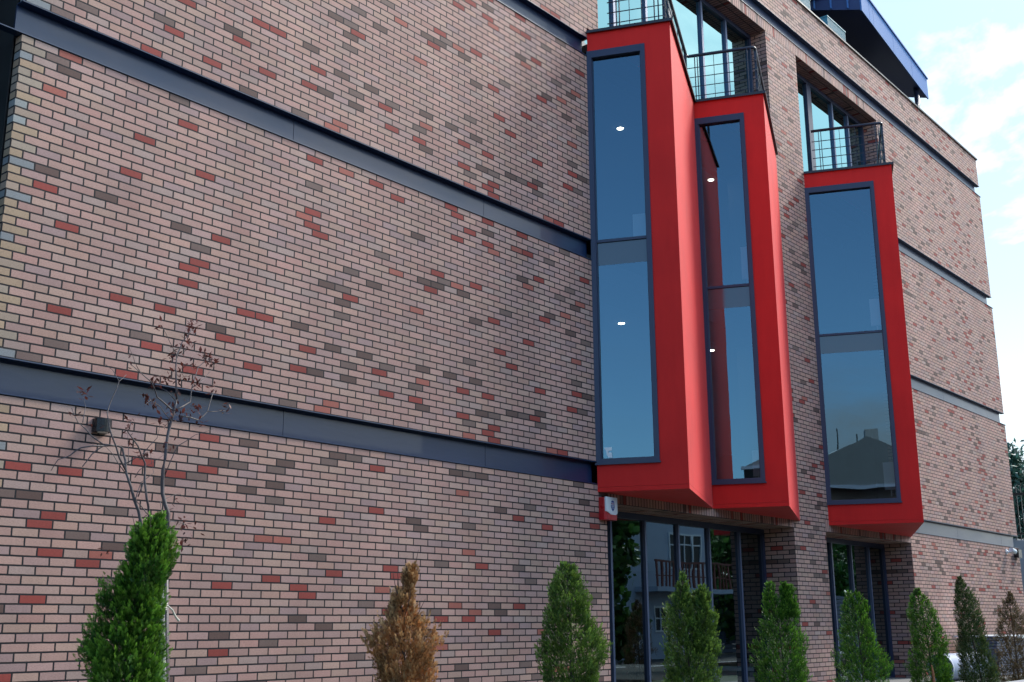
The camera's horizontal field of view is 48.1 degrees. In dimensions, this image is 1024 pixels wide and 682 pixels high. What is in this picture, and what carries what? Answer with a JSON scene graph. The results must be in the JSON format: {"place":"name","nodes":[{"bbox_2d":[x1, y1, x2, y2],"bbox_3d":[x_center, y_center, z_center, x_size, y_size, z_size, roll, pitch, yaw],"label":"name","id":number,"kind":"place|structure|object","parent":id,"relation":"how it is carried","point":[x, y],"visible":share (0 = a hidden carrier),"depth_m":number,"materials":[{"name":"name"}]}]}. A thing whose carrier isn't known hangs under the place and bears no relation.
{"place":"outdoors","nodes":[
{"label":"outdoors","id":0,"kind":"place"},
{"bbox_2d":[852,673,1021,681],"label":"pavement","id":1,"kind":"structure","parent":0,"point":[895,679],"depth_m":22.46,"materials":[{"name":"grey concrete"}]},
{"bbox_2d":[0,0,1023,681],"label":"brick building","id":2,"kind":"structure","parent":1,"relation":"on","point":[488,304],"depth_m":14.17,"materials":[{"name":"brick"}]},
{"bbox_2d":[91,418,111,433],"bbox_3d":[-3.516,0.729,9.874,0.120,0.119,0.140,-12,-18,38],"label":"wall lamp","id":3,"kind":"object","parent":2,"relation":"attached to","point":[97,423],"visible":0.91,"depth_m":9.83,"materials":[{"name":"black plastic"}]},
{"bbox_2d":[599,496,617,520],"bbox_3d":[1.302,2.260,15.457,0.125,0.305,0.280,-12,-18,38],"label":"alarm siren","id":4,"kind":"object","parent":2,"relation":"attached to","point":[608,510],"visible":1,"depth_m":15.38,"materials":[{"name":"red plastic"}]},
{"bbox_2d":[800,0,810,8],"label":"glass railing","id":5,"kind":"object","parent":2,"relation":"on","point":[806,3],"visible":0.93,"depth_m":23.94,"materials":[{"name":"clear glass"}]},
{"bbox_2d":[820,15,845,40],"bbox_3d":[6.998,-6.834,25.110,0.226,0.405,0.944,-12,-18,38],"label":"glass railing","id":6,"kind":"object","parent":2,"relation":"on","point":[834,26],"visible":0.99,"depth_m":24.94,"materials":[{"name":"clear glass"}]},
{"bbox_2d":[1005,547,1016,553],"bbox_3d":[12.333,5.181,28.335,0.204,0.166,0.331,-12,-18,38],"label":"security camera","id":7,"kind":"object","parent":2,"relation":"attached to","point":[1012,550],"visible":1,"depth_m":28.28,"materials":[{"name":"white plastic"}]},
{"bbox_2d":[1014,549,1021,557],"bbox_3d":[12.694,5.339,28.811,0.120,0.205,0.260,-12,-18,38],"label":"wall lamp","id":8,"kind":"object","parent":2,"relation":"attached to","point":[1018,554],"visible":0.92,"depth_m":28.71,"materials":[{"name":"black plastic"}]},
{"bbox_2d":[926,653,984,680],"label":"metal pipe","id":9,"kind":"object","parent":1,"relation":"on","point":[953,659],"visible":0.2,"depth_m":21.70,"materials":[{"name":"silver metal"}]},
{"bbox_2d":[871,0,1023,516],"label":"sky","id":10,"kind":"structure","parent":0,"point":[970,53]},
{"bbox_2d":[954,635,1023,674],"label":"fence","id":11,"kind":"object","parent":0,"point":[997,643],"visible":0.2,"depth_m":23.92,"materials":[{"name":"grey metal"}]},
{"label":"ground","id":12,"kind":"structure","parent":0,"visible":0},
{"bbox_2d":[1007,438,1023,539],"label":"pine tree","id":13,"kind":"object","parent":12,"relation":"on","point":[1016,463],"visible":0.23,"depth_m":49.30,"materials":[{"name":"green plant"}]},
{"bbox_2d":[1013,538,1023,591],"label":"retaining wall","id":14,"kind":"structure","parent":12,"relation":"on","point":[1018,543],"depth_m":35.63,"materials":[{"name":"concrete"}]},
{"bbox_2d":[1013,485,1023,539],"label":"iron fence","id":15,"kind":"object","parent":14,"relation":"on","point":[1016,494],"visible":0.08,"depth_m":36.04,"materials":[{"name":"black metal"}]},
{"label":"lawn","id":16,"kind":"structure","parent":0,"visible":0},
{"bbox_2d":[73,510,181,681],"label":"thuja","id":17,"kind":"object","parent":16,"relation":"on","point":[137,586],"visible":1,"depth_m":6.51,"materials":[{"name":"green plant"}]},
{"bbox_2d":[51,316,230,681],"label":"plum sapling","id":18,"kind":"object","parent":16,"relation":"on","point":[163,472],"visible":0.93,"depth_m":7.31,"materials":[{"name":"brown plant"}]},
{"bbox_2d":[159,590,179,678],"bbox_3d":[-2.086,2.167,6.897,0.104,1.362,0.202,-12,-18,38],"label":"tree stake","id":19,"kind":"object","parent":16,"relation":"on","point":[175,616],"visible":0.2,"depth_m":6.98,"materials":[{"name":"wood"}]},
{"bbox_2d":[360,550,448,681],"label":"thuja","id":20,"kind":"object","parent":16,"relation":"on","point":[398,634],"visible":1,"depth_m":8.10,"materials":[{"name":"brown plant"}]},
{"bbox_2d":[534,559,613,681],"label":"thuja","id":21,"kind":"object","parent":16,"relation":"on","point":[560,617],"visible":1,"depth_m":9.57,"materials":[{"name":"green plant"}]},
{"bbox_2d":[659,561,724,681],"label":"thuja","id":22,"kind":"object","parent":16,"relation":"on","point":[699,639],"visible":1,"depth_m":11.03,"materials":[{"name":"green plant"}]},
{"bbox_2d":[748,580,812,681],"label":"thuja","id":23,"kind":"object","parent":16,"relation":"on","point":[786,608],"visible":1,"depth_m":12.46,"materials":[{"name":"green plant"}]},
{"bbox_2d":[830,590,893,681],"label":"thuja","id":24,"kind":"object","parent":16,"relation":"on","point":[849,626],"visible":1,"depth_m":13.98,"materials":[{"name":"green plant"}]},
{"bbox_2d":[903,587,953,681],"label":"thuja","id":25,"kind":"object","parent":16,"relation":"on","point":[943,674],"visible":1,"depth_m":15.63,"materials":[{"name":"green plant"}]},
{"bbox_2d":[952,571,1000,681],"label":"thuja","id":26,"kind":"object","parent":16,"relation":"on","point":[975,659],"visible":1,"depth_m":17.11,"materials":[{"name":"green plant"}]},
{"bbox_2d":[990,587,1023,681],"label":"thuja","id":27,"kind":"object","parent":16,"relation":"on","point":[1012,618],"visible":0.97,"depth_m":18.46,"materials":[{"name":"brown plant"}]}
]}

